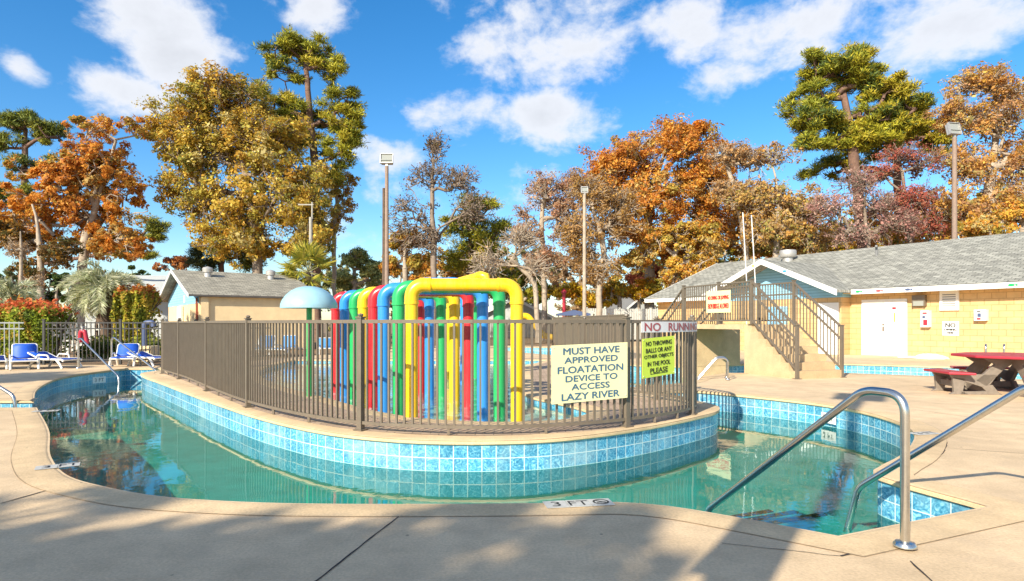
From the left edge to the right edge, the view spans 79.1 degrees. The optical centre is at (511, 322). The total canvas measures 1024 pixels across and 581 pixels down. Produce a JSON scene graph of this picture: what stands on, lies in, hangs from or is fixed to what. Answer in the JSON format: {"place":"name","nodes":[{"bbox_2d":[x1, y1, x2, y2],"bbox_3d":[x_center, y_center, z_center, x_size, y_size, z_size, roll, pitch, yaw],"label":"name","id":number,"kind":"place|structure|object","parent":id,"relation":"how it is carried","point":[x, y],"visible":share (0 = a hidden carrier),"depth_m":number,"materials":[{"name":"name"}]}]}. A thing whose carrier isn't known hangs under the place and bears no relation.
{"place":"outdoors","nodes":[
{"label":"outdoors","id":0,"kind":"place"},
{"bbox_2d":[0,323,640,364],"bbox_3d":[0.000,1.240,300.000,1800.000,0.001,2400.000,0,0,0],"label":"ground","id":1,"kind":"structure","parent":0,"point":[94,362],"depth_m":21.53,"materials":[{"name":"concrete"}]},
{"bbox_2d":[0,276,44,303],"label":"feather palm","id":2,"kind":"object","parent":1,"relation":"on","point":[9,289],"visible":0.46,"depth_m":22.77,"materials":[{"name":"green plant"}]},
{"bbox_2d":[2,231,47,288],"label":"bare tree","id":3,"kind":"object","parent":1,"relation":"on","point":[20,251],"visible":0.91,"depth_m":33.81,"materials":[{"name":"brown plant"}]},
{"bbox_2d":[0,294,79,361],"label":"clipped hedge","id":4,"kind":"object","parent":1,"relation":"on","point":[29,313],"visible":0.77,"depth_m":18.71,"materials":[{"name":"green plant"}]},
{"bbox_2d":[0,204,85,299],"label":"brown tree","id":5,"kind":"object","parent":1,"relation":"on","point":[61,250],"visible":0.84,"depth_m":35.78,"materials":[{"name":"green plant"}]},
{"bbox_2d":[34,271,75,335],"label":"distant tree","id":6,"kind":"object","parent":1,"relation":"on","point":[49,294],"visible":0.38,"depth_m":58.40,"materials":[{"name":"green plant"}]},
{"bbox_2d":[0,113,156,342],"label":"orange tree","id":7,"kind":"object","parent":1,"relation":"on","point":[74,175],"visible":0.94,"depth_m":37.46,"materials":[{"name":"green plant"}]},
{"bbox_2d":[49,323,113,353],"bbox_3d":[-17.379,0.578,24.197,4.377,1.285,0.117,0,0,-5],"label":"white picket fence","id":8,"kind":"object","parent":1,"relation":"on","point":[71,345],"visible":0.11,"depth_m":24.21,"materials":[{"name":"grey"}]},
{"bbox_2d":[0,106,172,287],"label":"pine tree","id":9,"kind":"object","parent":1,"relation":"on","point":[44,132],"visible":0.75,"depth_m":45.63,"materials":[{"name":"green plant"}]},
{"bbox_2d":[53,258,145,340],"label":"feather palm","id":10,"kind":"object","parent":1,"relation":"on","point":[94,293],"visible":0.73,"depth_m":23.88,"materials":[{"name":"green plant"}]},
{"bbox_2d":[76,333,160,358],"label":"shrubs","id":11,"kind":"object","parent":1,"relation":"on","point":[105,347],"visible":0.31,"depth_m":21.08,"materials":[{"name":"green plant"}]},
{"bbox_2d":[69,275,168,338],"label":"bungalow","id":12,"kind":"object","parent":1,"relation":"on","point":[158,281],"depth_m":46.19,"materials":[{"name":"grey"}]},
{"bbox_2d":[109,283,165,341],"bbox_3d":[-14.585,-0.186,23.992,2.201,2.828,1.606,0,0,0],"label":"clipped hedge","id":13,"kind":"object","parent":1,"relation":"on","point":[136,303],"visible":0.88,"depth_m":23.53,"materials":[{"name":"green plant"}]},
{"bbox_2d":[131,320,159,361],"bbox_3d":[-11.500,0.563,19.400,0.727,1.313,0.500,0,0,0],"label":"hooded pipe","id":14,"kind":"object","parent":1,"relation":"on","point":[147,347],"visible":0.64,"depth_m":19.32,"materials":[{"name":"blue"}]},
{"bbox_2d":[42,319,263,364],"bbox_3d":[-10.544,0.557,18.617,6.190,1.325,1.426,0,0,-24],"label":"black fence","id":15,"kind":"object","parent":1,"relation":"on","point":[44,322],"visible":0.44,"depth_m":18.14,"materials":[{"name":"metal"}]},
{"bbox_2d":[152,255,189,271],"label":"rusty tree","id":16,"kind":"object","parent":1,"relation":"on","point":[176,262],"visible":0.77,"depth_m":54.57,"materials":[{"name":"orange plant"}]},
{"bbox_2d":[182,219,267,272],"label":"dark pine","id":17,"kind":"object","parent":1,"relation":"on","point":[195,260],"visible":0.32,"depth_m":43.38,"materials":[{"name":"green plant"}]},
{"bbox_2d":[131,58,336,273],"bbox_3d":[-17.724,-7.803,40.123,12.879,18.073,6.476,0,0,0],"label":"golden tree","id":18,"kind":"object","parent":1,"relation":"on","point":[265,135],"visible":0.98,"depth_m":39.06,"materials":[{"name":"yellow plant"}]},
{"bbox_2d":[159,266,314,349],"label":"pump house","id":19,"kind":"structure","parent":1,"relation":"on","point":[190,295],"depth_m":27.94,"materials":[{"name":"beige paint"}]},
{"bbox_2d":[298,202,313,280],"bbox_3d":[-12.317,-2.993,37.000,0.900,8.426,0.255,0,0,0],"label":"utility pole","id":20,"kind":"object","parent":1,"relation":"on","point":[311,228],"visible":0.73,"depth_m":36.93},
{"bbox_2d":[274,238,338,287],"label":"fan palm","id":21,"kind":"object","parent":1,"relation":"on","point":[303,254],"visible":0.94,"depth_m":32.54,"materials":[{"name":"green plant"}]},
{"bbox_2d":[251,23,370,340],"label":"pine tree","id":22,"kind":"object","parent":1,"relation":"on","point":[309,55],"visible":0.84,"depth_m":42.48,"materials":[{"name":"green plant"}]},
{"bbox_2d":[320,170,360,296],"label":"oak tree","id":23,"kind":"object","parent":1,"relation":"on","point":[337,215],"visible":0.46,"depth_m":44.86,"materials":[{"name":"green plant"}]},
{"bbox_2d":[321,260,366,331],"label":"distant tree","id":24,"kind":"object","parent":1,"relation":"on","point":[324,286],"visible":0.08,"depth_m":60.01,"materials":[{"name":"green plant"}]},
{"bbox_2d":[326,245,381,290],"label":"olive tree","id":25,"kind":"object","parent":1,"relation":"on","point":[354,259],"visible":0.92,"depth_m":49.59,"materials":[{"name":"green plant"}]},
{"bbox_2d":[382,188,384,284],"bbox_3d":[-6.830,-2.977,33.000,0.189,8.394,0.189,0,0,0],"label":"utility pole","id":26,"kind":"object","parent":1,"relation":"on","point":[383,236],"visible":0.55,"depth_m":32.94,"materials":[{"name":"brown wood"}]},
{"bbox_2d":[357,247,438,319],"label":"distant tree","id":27,"kind":"object","parent":1,"relation":"on","point":[399,261],"visible":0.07,"depth_m":65.20,"materials":[{"name":"brown plant"}]},
{"bbox_2d":[377,228,429,281],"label":"golden tree","id":28,"kind":"object","parent":1,"relation":"on","point":[417,263],"visible":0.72,"depth_m":41.59,"materials":[{"name":"yellow plant"}]},
{"bbox_2d":[409,246,466,298],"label":"distant tree","id":29,"kind":"object","parent":1,"relation":"on","point":[447,274],"visible":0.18,"depth_m":60.66,"materials":[{"name":"brown plant"}]},
{"bbox_2d":[380,129,499,341],"bbox_3d":[-4.566,-5.722,40.196,7.782,13.923,3.519,0,0,0],"label":"bare tree","id":30,"kind":"object","parent":1,"relation":"on","point":[434,146],"visible":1,"depth_m":39.80,"materials":[{"name":"grey plant"}]},
{"bbox_2d":[437,190,514,274],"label":"pine tree","id":31,"kind":"object","parent":1,"relation":"on","point":[486,233],"visible":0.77,"depth_m":43.57,"materials":[{"name":"green plant"}]},
{"bbox_2d":[460,217,554,342],"bbox_3d":[-0.275,-2.564,37.949,5.761,7.592,3.553,0,0,0],"label":"bare tree","id":32,"kind":"object","parent":1,"relation":"on","point":[517,241],"visible":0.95,"depth_m":37.83,"materials":[{"name":"brown plant"}]},
{"bbox_2d":[488,265,556,303],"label":"golden tree","id":33,"kind":"object","parent":1,"relation":"on","point":[514,275],"visible":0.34,"depth_m":45.47,"materials":[{"name":"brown plant"}]},
{"bbox_2d":[505,244,561,306],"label":"distant tree","id":34,"kind":"object","parent":1,"relation":"on","point":[527,286],"visible":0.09,"depth_m":68.09,"materials":[{"name":"brown plant"}]},
{"bbox_2d":[504,165,600,340],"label":"rusty tree","id":35,"kind":"object","parent":1,"relation":"on","point":[561,204],"visible":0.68,"depth_m":42.83,"materials":[{"name":"brown plant"}]},
{"bbox_2d":[546,247,608,316],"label":"distant tree","id":36,"kind":"object","parent":1,"relation":"on","point":[565,274],"visible":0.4,"depth_m":61.27,"materials":[{"name":"brown plant"}]},
{"bbox_2d":[581,186,587,315],"bbox_3d":[3.977,-3.133,34.070,0.390,8.706,0.362,0,0,0],"label":"light pole","id":37,"kind":"object","parent":1,"relation":"on","point":[584,190],"visible":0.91,"depth_m":33.92,"materials":[{"name":"grey metal"}]},
{"bbox_2d":[557,165,648,315],"bbox_3d":[5.499,-4.269,39.108,6.046,11.021,3.883,0,0,-13],"label":"brown tree","id":38,"kind":"object","parent":1,"relation":"on","point":[615,228],"visible":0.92,"depth_m":38.66,"materials":[{"name":"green plant"}]},
{"bbox_2d":[552,276,662,313],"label":"yellow tree","id":39,"kind":"object","parent":1,"relation":"on","point":[615,292],"visible":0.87,"depth_m":42.62,"materials":[{"name":"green plant"}]},
{"bbox_2d":[586,307,657,339],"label":"white fence","id":40,"kind":"object","parent":1,"relation":"on","point":[652,313],"visible":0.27,"depth_m":41.23,"materials":[{"name":"grey"}]},
{"bbox_2d":[606,297,656,316],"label":"gabled house","id":41,"kind":"structure","parent":1,"relation":"on","point":[628,303],"depth_m":58.11,"materials":[{"name":"grey"}]},
{"bbox_2d":[624,261,664,319],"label":"rusty tree","id":42,"kind":"object","parent":1,"relation":"on","point":[629,278],"visible":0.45,"depth_m":49.70,"materials":[{"name":"brown plant"}]},
{"bbox_2d":[576,113,739,319],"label":"orange tree","id":43,"kind":"object","parent":1,"relation":"on","point":[676,141],"visible":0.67,"depth_m":42.92,"materials":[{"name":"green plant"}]},
{"bbox_2d":[617,220,726,285],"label":"golden tree","id":44,"kind":"object","parent":1,"relation":"on","point":[679,235],"visible":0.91,"depth_m":40.40,"materials":[{"name":"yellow plant"}]},
{"bbox_2d":[698,138,794,260],"bbox_3d":[15.187,-5.338,39.954,6.293,13.152,3.212,0,0,0],"label":"white limbed tree","id":45,"kind":"object","parent":1,"relation":"on","point":[729,155],"visible":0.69,"depth_m":39.73,"materials":[{"name":"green plant"}]},
{"bbox_2d":[720,203,775,260],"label":"distant tree","id":46,"kind":"object","parent":1,"relation":"on","point":[736,252],"visible":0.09,"depth_m":50.43,"materials":[{"name":"brown plant"}]},
{"bbox_2d":[714,140,843,259],"bbox_3d":[16.953,-5.110,39.035,8.341,12.681,4.073,0,0,0],"label":"orange tree","id":47,"kind":"object","parent":1,"relation":"on","point":[780,228],"visible":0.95,"depth_m":38.43,"materials":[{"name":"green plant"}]},
{"bbox_2d":[749,215,957,257],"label":"yellow tree","id":48,"kind":"object","parent":1,"relation":"on","point":[897,238],"visible":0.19,"depth_m":42.79,"materials":[{"name":"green plant"}]},
{"bbox_2d":[773,40,937,248],"bbox_3d":[22.159,-8.452,40.026,10.414,19.429,4.787,0,0,0],"label":"pine tree","id":49,"kind":"object","parent":1,"relation":"on","point":[856,130],"visible":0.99,"depth_m":39.22,"materials":[{"name":"green plant"}]},
{"bbox_2d":[801,158,928,249],"bbox_3d":[20.354,-4.093,36.035,6.987,10.642,3.542,0,0,0],"label":"mauve tree","id":50,"kind":"object","parent":1,"relation":"on","point":[835,209],"visible":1,"depth_m":35.70,"materials":[{"name":"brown plant"}]},
{"bbox_2d":[793,105,952,244],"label":"pine tree","id":51,"kind":"object","parent":1,"relation":"on","point":[832,161],"visible":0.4,"depth_m":44.72,"materials":[{"name":"green plant"}]},
{"bbox_2d":[867,199,929,246],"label":"distant tree","id":52,"kind":"object","parent":1,"relation":"on","point":[875,222],"visible":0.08,"depth_m":50.52,"materials":[{"name":"brown plant"}]},
{"bbox_2d":[859,136,963,243],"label":"red tree","id":53,"kind":"object","parent":1,"relation":"on","point":[912,196],"visible":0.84,"depth_m":36.67,"materials":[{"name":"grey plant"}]},
{"bbox_2d":[919,59,1023,237],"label":"orange tree","id":54,"kind":"object","parent":1,"relation":"on","point":[994,123],"visible":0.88,"depth_m":36.65,"materials":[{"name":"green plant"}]},
{"bbox_2d":[949,198,1023,237],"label":"golden tree","id":55,"kind":"object","parent":1,"relation":"on","point":[977,226],"visible":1,"depth_m":33.67,"materials":[{"name":"yellow plant"}]},
{"bbox_2d":[263,363,581,421],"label":"wading water","id":56,"kind":"structure","parent":0,"point":[467,411],"depth_m":10.95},
{"bbox_2d":[163,358,695,434],"bbox_3d":[-2.895,1.214,13.939,11.010,0.001,14.521,0,0,0],"label":"paver apron","id":57,"kind":"object","parent":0,"point":[440,431],"visible":0.41,"depth_m":7.78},
{"bbox_2d":[160,313,697,434],"bbox_3d":[-3.432,0.555,11.447,13.372,1.330,5.592,0,0,34],"label":"island fence","id":58,"kind":"object","parent":57,"relation":"on","point":[220,357],"visible":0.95,"depth_m":7.47,"materials":[{"name":"brown metal"}]},
{"bbox_2d":[551,342,626,403],"bbox_3d":[0.882,0.555,6.933,0.991,0.665,0.016,0,0,-25],"label":"rule sign","id":59,"kind":"object","parent":58,"relation":"attached to","point":[587,372],"visible":1,"depth_m":6.92,"materials":[{"name":"beige"}]},
{"bbox_2d":[642,336,674,378],"bbox_3d":[1.784,0.410,7.511,0.621,0.500,0.017,0,0,-39],"label":"rule sign","id":60,"kind":"object","parent":58,"relation":"attached to","point":[658,356],"visible":1,"depth_m":7.51,"materials":[{"name":"yellow"}]},
{"bbox_2d":[641,322,696,332],"bbox_3d":[2.035,0.050,7.789,0.090,0.131,1.367,0,0,44],"label":"rule sign","id":61,"kind":"object","parent":58,"relation":"attached to","point":[668,326],"visible":1,"depth_m":7.64,"materials":[{"name":"white"}]},
{"bbox_2d":[36,380,871,438],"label":"river water","id":62,"kind":"structure","parent":0,"point":[128,405],"depth_m":10.53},
{"bbox_2d":[50,424,881,528],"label":"river pool floor","id":63,"kind":"structure","parent":0,"point":[806,478],"depth_m":7.45,"materials":[{"name":"paint"}]},
{"bbox_2d":[183,416,899,527],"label":"river pool wall","id":64,"kind":"structure","parent":63,"relation":"on","point":[432,486],"depth_m":6.98,"materials":[{"name":"tile"}]},
{"bbox_2d":[0,370,972,523],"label":"river pool tiles","id":65,"kind":"object","parent":64,"relation":"attached to","point":[472,458],"visible":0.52,"depth_m":7.08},
{"bbox_2d":[741,511,873,535],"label":"pool steps","id":66,"kind":"structure","parent":64,"relation":"attached to","point":[830,524],"depth_m":4.85,"materials":[{"name":"paint"}]},
{"bbox_2d":[730,509,826,523],"bbox_3d":[2.026,1.637,5.165,0.950,0.142,0.615,0,0,-24],"label":"pool step nosing","id":67,"kind":"object","parent":66,"relation":"on","point":[796,518],"visible":0.55,"depth_m":5.17,"materials":[{"name":"teal"}]},
{"bbox_2d":[705,387,917,549],"bbox_3d":[1.813,1.167,4.053,0.116,1.612,1.661,0,0,-24],"label":"handrail","id":68,"kind":"object","parent":66,"relation":"on","point":[904,541],"visible":0.91,"depth_m":3.41,"materials":[{"name":"metal"}]},
{"bbox_2d":[843,385,1023,532],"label":"handrail","id":69,"kind":"object","parent":66,"relation":"on","point":[960,426],"visible":0.96,"depth_m":4.21,"materials":[{"name":"metal"}]},
{"bbox_2d":[391,388,558,421],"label":"wading pool floor","id":70,"kind":"structure","parent":0,"point":[491,418],"depth_m":9.79,"materials":[{"name":"paint"}]},
{"bbox_2d":[330,291,424,393],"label":"water arch","id":71,"kind":"structure","parent":70,"relation":"on","point":[335,314],"depth_m":11.52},
{"bbox_2d":[339,290,434,405],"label":"water arch","id":72,"kind":"structure","parent":70,"relation":"on","point":[429,308],"depth_m":11.03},
{"bbox_2d":[348,288,447,409],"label":"water arch","id":73,"kind":"structure","parent":70,"relation":"on","point":[441,306],"depth_m":10.53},
{"bbox_2d":[357,287,459,413],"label":"water arch","id":74,"kind":"structure","parent":70,"relation":"on","point":[454,307],"depth_m":10.04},
{"bbox_2d":[367,285,475,418],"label":"water arch","id":75,"kind":"structure","parent":70,"relation":"on","point":[467,306],"depth_m":9.53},
{"bbox_2d":[377,282,490,421],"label":"water arch","id":76,"kind":"structure","parent":70,"relation":"on","point":[386,293],"depth_m":9.03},
{"bbox_2d":[424,277,462,382],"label":"water arch","id":77,"kind":"structure","parent":70,"relation":"on","point":[461,312],"depth_m":13.54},
{"bbox_2d":[392,280,505,421],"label":"water arch","id":78,"kind":"structure","parent":70,"relation":"on","point":[398,304],"depth_m":8.53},
{"bbox_2d":[404,277,523,421],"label":"water arch","id":79,"kind":"structure","parent":70,"relation":"on","point":[510,287],"depth_m":8.02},
{"bbox_2d":[446,271,489,380],"bbox_3d":[-1.017,0.175,13.761,1.416,2.590,0.252,0,0,42],"label":"spray boom","id":80,"kind":"object","parent":70,"relation":"on","point":[480,274],"visible":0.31,"depth_m":14.12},
{"bbox_2d":[473,296,476,379],"bbox_3d":[-0.828,0.351,14.568,0.192,2.237,0.316,0,0,11],"label":"spray post","id":81,"kind":"object","parent":70,"relation":"on","point":[475,344],"visible":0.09,"depth_m":14.42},
{"bbox_2d":[525,404,570,418],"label":"wading pool wall","id":82,"kind":"structure","parent":70,"relation":"on","point":[553,415],"depth_m":9.63,"materials":[{"name":"paint"}]},
{"bbox_2d":[263,361,585,416],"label":"wading pool tiles","id":83,"kind":"object","parent":82,"relation":"on","point":[553,406],"visible":0.05,"depth_m":9.91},
{"bbox_2d":[0,342,1023,580],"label":"pool deck","id":84,"kind":"structure","parent":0,"point":[47,536],"depth_m":3.49,"materials":[{"name":"beige concrete"}]},
{"bbox_2d":[9,343,39,370],"bbox_3d":[-12.925,0.889,16.433,0.652,0.671,1.230,0,0,-38],"label":"sun lounger","id":85,"kind":"object","parent":84,"relation":"on","point":[19,350],"visible":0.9,"depth_m":16.56,"materials":[{"name":"blue plastic"}]},
{"bbox_2d":[27,351,82,368],"bbox_3d":[-12.349,1.001,16.709,1.230,0.447,0.652,0,0,12],"label":"sun lounger","id":86,"kind":"object","parent":84,"relation":"on","point":[45,356],"visible":0.94,"depth_m":16.68,"materials":[{"name":"white plastic"}]},
{"bbox_2d":[76,338,119,384],"bbox_3d":[-10.666,1.112,15.958,2.190,1.430,0.117,0,0,32],"label":"handrail","id":87,"kind":"object","parent":84,"relation":"on","point":[101,359],"visible":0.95,"depth_m":16.10,"materials":[{"name":"metal"}]},
{"bbox_2d":[108,343,141,366],"bbox_3d":[-10.934,0.910,17.539,0.652,0.629,1.230,0,0,-22],"label":"sun lounger","id":88,"kind":"object","parent":84,"relation":"on","point":[121,353],"visible":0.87,"depth_m":17.73,"materials":[{"name":"blue plastic"}]},
{"bbox_2d":[126,351,160,366],"bbox_3d":[-10.317,1.022,17.618,1.232,0.403,0.636,0,0,24],"label":"sun lounger","id":89,"kind":"object","parent":84,"relation":"on","point":[145,355],"visible":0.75,"depth_m":17.56,"materials":[{"name":"white plastic"}]},
{"bbox_2d":[280,286,337,396],"bbox_3d":[-3.356,0.430,10.250,0.910,2.080,0.910,0,0,0],"label":"water mushroom","id":90,"kind":"object","parent":84,"relation":"on","point":[308,298],"visible":0.89,"depth_m":10.00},
{"bbox_2d":[380,153,393,284],"bbox_3d":[-6.065,-3.497,30.073,0.630,9.433,0.387,0,0,0],"label":"light pole","id":91,"kind":"object","parent":84,"relation":"on","point":[386,159],"visible":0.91,"depth_m":29.93,"materials":[{"name":"grey"}]},
{"bbox_2d":[258,359,606,424],"bbox_3d":[-2.981,1.242,14.072,9.088,0.054,13.416,0,0,0],"label":"wading pool coping","id":92,"kind":"object","parent":84,"relation":"on","point":[528,386],"visible":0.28,"depth_m":8.96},
{"bbox_2d":[390,319,551,348],"bbox_3d":[-2.114,0.502,28.836,0.078,1.435,12.272,0,0,45],"label":"pool fence","id":93,"kind":"object","parent":84,"relation":"on","point":[510,334],"visible":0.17,"depth_m":32.09,"materials":[{"name":"brown metal"}]},
{"bbox_2d":[0,367,1023,555],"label":"river pool coping","id":94,"kind":"object","parent":84,"relation":"on","point":[29,453],"visible":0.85,"depth_m":4.33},
{"bbox_2d":[11,373,1022,556],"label":"coping joint","id":95,"kind":"object","parent":94,"relation":"on","point":[539,515],"visible":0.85,"depth_m":3.89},
{"bbox_2d":[542,498,614,507],"bbox_3d":[0.447,1.209,4.156,0.464,0.005,0.152,0,0,-9],"label":"depth marker","id":96,"kind":"object","parent":94,"relation":"on","point":[578,503],"visible":1,"depth_m":4.14,"materials":[{"name":"white tile"}]},
{"bbox_2d":[552,313,623,345],"bbox_3d":[3.033,0.427,26.924,0.125,1.585,12.939,0,0,-7],"label":"pool fence","id":97,"kind":"object","parent":84,"relation":"on","point":[576,327],"visible":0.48,"depth_m":27.74,"materials":[{"name":"brown metal"}]},
{"bbox_2d":[660,279,846,378],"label":"stair bridge","id":98,"kind":"structure","parent":84,"relation":"on","point":[782,350],"depth_m":14.78,"materials":[{"name":"beige concrete"}]},
{"bbox_2d":[706,290,730,312],"bbox_3d":[5.280,-0.540,15.868,0.010,0.560,0.960,0,0,-19],"label":"bridge sign","id":99,"kind":"object","parent":98,"relation":"attached to","point":[718,301],"visible":1,"depth_m":15.85,"materials":[{"name":"white"}]},
{"bbox_2d":[508,346,1021,387],"bbox_3d":[4.229,1.242,19.034,13.812,0.054,26.885,0,0,-41],"label":"swimming pool coping","id":100,"kind":"object","parent":84,"relation":"on","point":[703,379],"visible":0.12,"depth_m":17.49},
{"bbox_2d":[644,232,1023,359],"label":"bath house","id":101,"kind":"structure","parent":84,"relation":"on","point":[863,296],"depth_m":23.08,"materials":[{"name":"yellow"}]},
{"bbox_2d":[818,302,838,354],"bbox_3d":[12.294,0.220,24.078,0.050,2.000,0.850,0,0,-31],"label":"door","id":102,"kind":"structure","parent":101,"relation":"in","point":[832,308],"depth_m":24.04,"materials":[{"name":"white paint"}]},
{"bbox_2d":[861,298,906,356],"bbox_3d":[13.680,0.180,22.820,0.135,2.100,1.620,0,0,-31],"label":"double door","id":103,"kind":"structure","parent":101,"relation":"in","point":[883,321],"depth_m":22.76,"materials":[{"name":"white paint"}]},
{"bbox_2d":[920,310,931,326],"bbox_3d":[14.400,-0.140,21.551,0.186,0.580,0.270,0,0,-31],"label":"wall cabinet","id":104,"kind":"object","parent":101,"relation":"attached to","point":[925,318],"depth_m":21.48,"materials":[{"name":"white paint"}]},
{"bbox_2d":[942,321,958,335],"bbox_3d":[14.844,0.190,20.966,0.023,0.480,0.500,0,0,-31],"label":"wall sign","id":105,"kind":"object","parent":101,"relation":"attached to","point":[950,328],"visible":1,"depth_m":20.96,"materials":[{"name":"white paint"}]},
{"bbox_2d":[898,353,949,358],"bbox_3d":[14.211,1.134,21.419,1.118,0.168,1.601,0,0,-39],"label":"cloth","id":106,"kind":"object","parent":84,"relation":"on","point":[928,356],"visible":1,"depth_m":20.99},
{"bbox_2d":[945,122,961,238],"bbox_3d":[22.845,-4.574,32.068,0.690,11.587,0.426,0,0,-12],"label":"light pole","id":107,"kind":"object","parent":84,"relation":"on","point":[953,129],"visible":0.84,"depth_m":31.93,"materials":[{"name":"grey"}]},
{"bbox_2d":[923,352,1023,396],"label":"picnic table","id":108,"kind":"object","parent":84,"relation":"on","point":[975,377],"visible":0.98,"depth_m":10.61,"materials":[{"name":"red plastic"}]},
{"bbox_2d":[0,0,1023,404],"label":"sky","id":109,"kind":"structure","parent":0,"point":[515,86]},
{"bbox_2d":[488,299,551,336],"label":"gabled house","id":110,"kind":"structure","parent":0,"point":[528,308],"depth_m":51.93,"materials":[{"name":"grey"}]},
{"bbox_2d":[508,347,1020,378],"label":"swimming pool tiles","id":111,"kind":"object","parent":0,"point":[876,370],"visible":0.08,"depth_m":18.10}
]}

